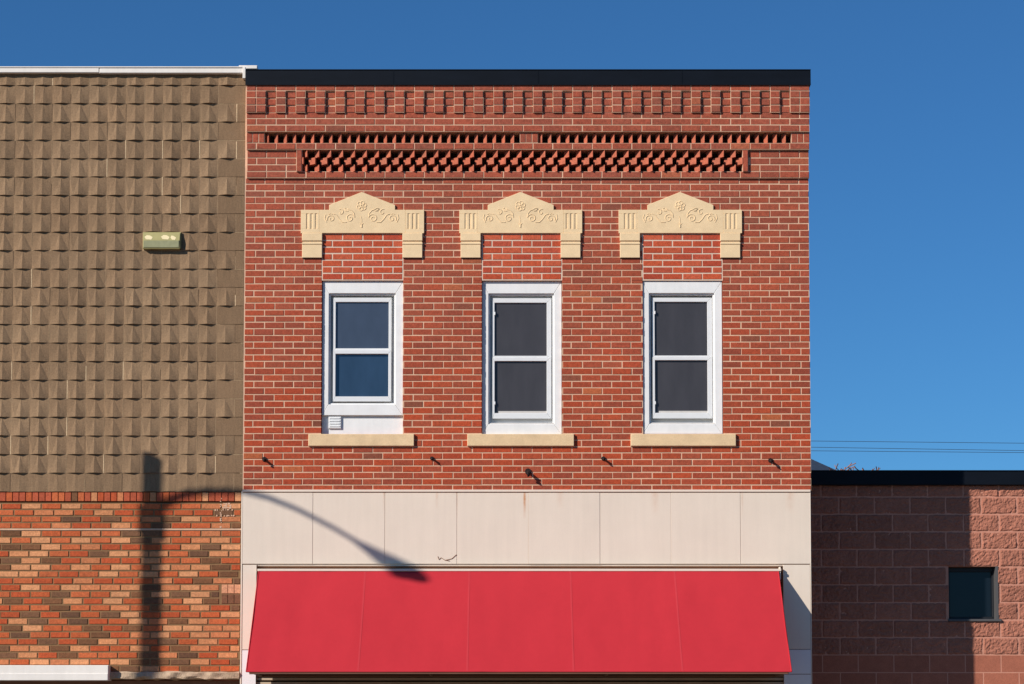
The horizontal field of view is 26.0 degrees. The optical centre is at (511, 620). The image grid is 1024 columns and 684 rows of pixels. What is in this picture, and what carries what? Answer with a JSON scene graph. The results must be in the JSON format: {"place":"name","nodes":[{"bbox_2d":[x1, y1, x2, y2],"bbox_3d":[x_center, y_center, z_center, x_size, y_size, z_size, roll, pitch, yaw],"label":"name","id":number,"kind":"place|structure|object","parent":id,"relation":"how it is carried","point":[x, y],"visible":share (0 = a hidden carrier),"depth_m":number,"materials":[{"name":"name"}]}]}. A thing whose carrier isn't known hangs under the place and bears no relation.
{"place":"outdoors","nodes":[
{"label":"outdoors","id":0,"kind":"place"},
{"bbox_2d":[0,65,257,683],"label":"block front building","id":1,"kind":"structure","parent":0,"point":[122,401],"depth_m":23.21,"materials":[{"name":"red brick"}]},
{"bbox_2d":[143,232,180,249],"bbox_3d":[-3.672,-3.982,23.273,0.399,0.184,0.074,0,-4,0],"label":"wall light","id":2,"kind":"object","parent":1,"relation":"attached to","point":[162,240],"visible":1,"depth_m":23.24,"materials":[{"name":"paint"}]},
{"bbox_2d":[0,0,1023,469],"label":"sky","id":3,"kind":"structure","parent":0,"point":[916,115],"materials":[{"name":"blue"}]},
{"bbox_2d":[811,459,834,469],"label":"house","id":4,"kind":"structure","parent":0,"point":[815,465],"depth_m":50.00,"materials":[{"name":"stone"}]},
{"bbox_2d":[811,470,1023,683],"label":"block building","id":5,"kind":"structure","parent":0,"point":[917,576],"depth_m":24.57,"materials":[{"name":"brown concrete"}]},
{"bbox_2d":[948,566,1001,621],"bbox_3d":[5.115,-0.288,24.622,0.586,0.612,0.190,0,-4,0],"label":"window","id":6,"kind":"structure","parent":5,"relation":"in","point":[973,591],"depth_m":24.68,"materials":[{"name":"black glass"}]},
{"label":"ground","id":7,"kind":"structure","parent":0,"visible":0},
{"bbox_2d":[240,69,811,683],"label":"brick building","id":8,"kind":"structure","parent":7,"relation":"on","point":[484,287],"depth_m":23.27,"materials":[{"name":"red brick"}]},
{"bbox_2d":[322,281,402,433],"bbox_3d":[-1.565,-2.754,23.291,0.866,1.632,0.092,0,-4,0],"label":"window","id":9,"kind":"structure","parent":8,"relation":"in","point":[362,321],"depth_m":23.29,"materials":[{"name":"white paint"}]},
{"bbox_2d":[246,567,791,676],"bbox_3d":[0.076,-0.008,22.520,5.430,1.154,1.169,0,-4,0],"label":"awning","id":10,"kind":"object","parent":8,"relation":"attached to","point":[518,622],"visible":1,"depth_m":22.47,"materials":[{"name":"red fabric"}]},
{"bbox_2d":[482,281,561,433],"bbox_3d":[0.104,-2.749,23.298,0.853,1.640,0.090,0,-4,0],"label":"window","id":11,"kind":"structure","parent":8,"relation":"in","point":[522,320],"depth_m":23.29,"materials":[{"name":"white paint"}]},
{"bbox_2d":[525,468,530,476],"bbox_3d":[0.167,-1.538,23.103,0.067,0.099,0.123,0,-4,0],"label":"iron hook","id":12,"kind":"object","parent":8,"relation":"attached to","point":[527,471],"visible":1,"depth_m":23.13,"materials":[{"name":"black metal"}]},
{"bbox_2d":[643,281,722,433],"bbox_3d":[1.785,-2.750,23.287,0.851,1.635,0.100,0,-4,0],"label":"window","id":13,"kind":"structure","parent":8,"relation":"in","point":[682,320],"depth_m":23.28,"materials":[{"name":"white paint"}]},
{"bbox_2d":[829,463,879,469],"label":"bare tree","id":14,"kind":"object","parent":7,"relation":"on","point":[851,467],"visible":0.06,"depth_m":45.23,"materials":[{"name":"brown plant"}]},
{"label":"utility pole","id":15,"kind":"object","parent":7,"relation":"on","visible":0},
{"bbox_2d":[839,441,977,442],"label":"overhead wire","id":16,"kind":"object","parent":15,"relation":"attached to","point":[881,441],"visible":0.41,"depth_m":57.40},
{"bbox_2d":[868,451,1023,452],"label":"overhead wire","id":17,"kind":"object","parent":15,"relation":"attached to","point":[920,451],"visible":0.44,"depth_m":57.38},
{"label":"utility pole","id":18,"kind":"object","parent":7,"relation":"on","visible":0},
{"bbox_2d":[817,447,1023,450],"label":"overhead wire","id":19,"kind":"object","parent":18,"relation":"attached to","point":[906,448],"visible":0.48,"depth_m":57.39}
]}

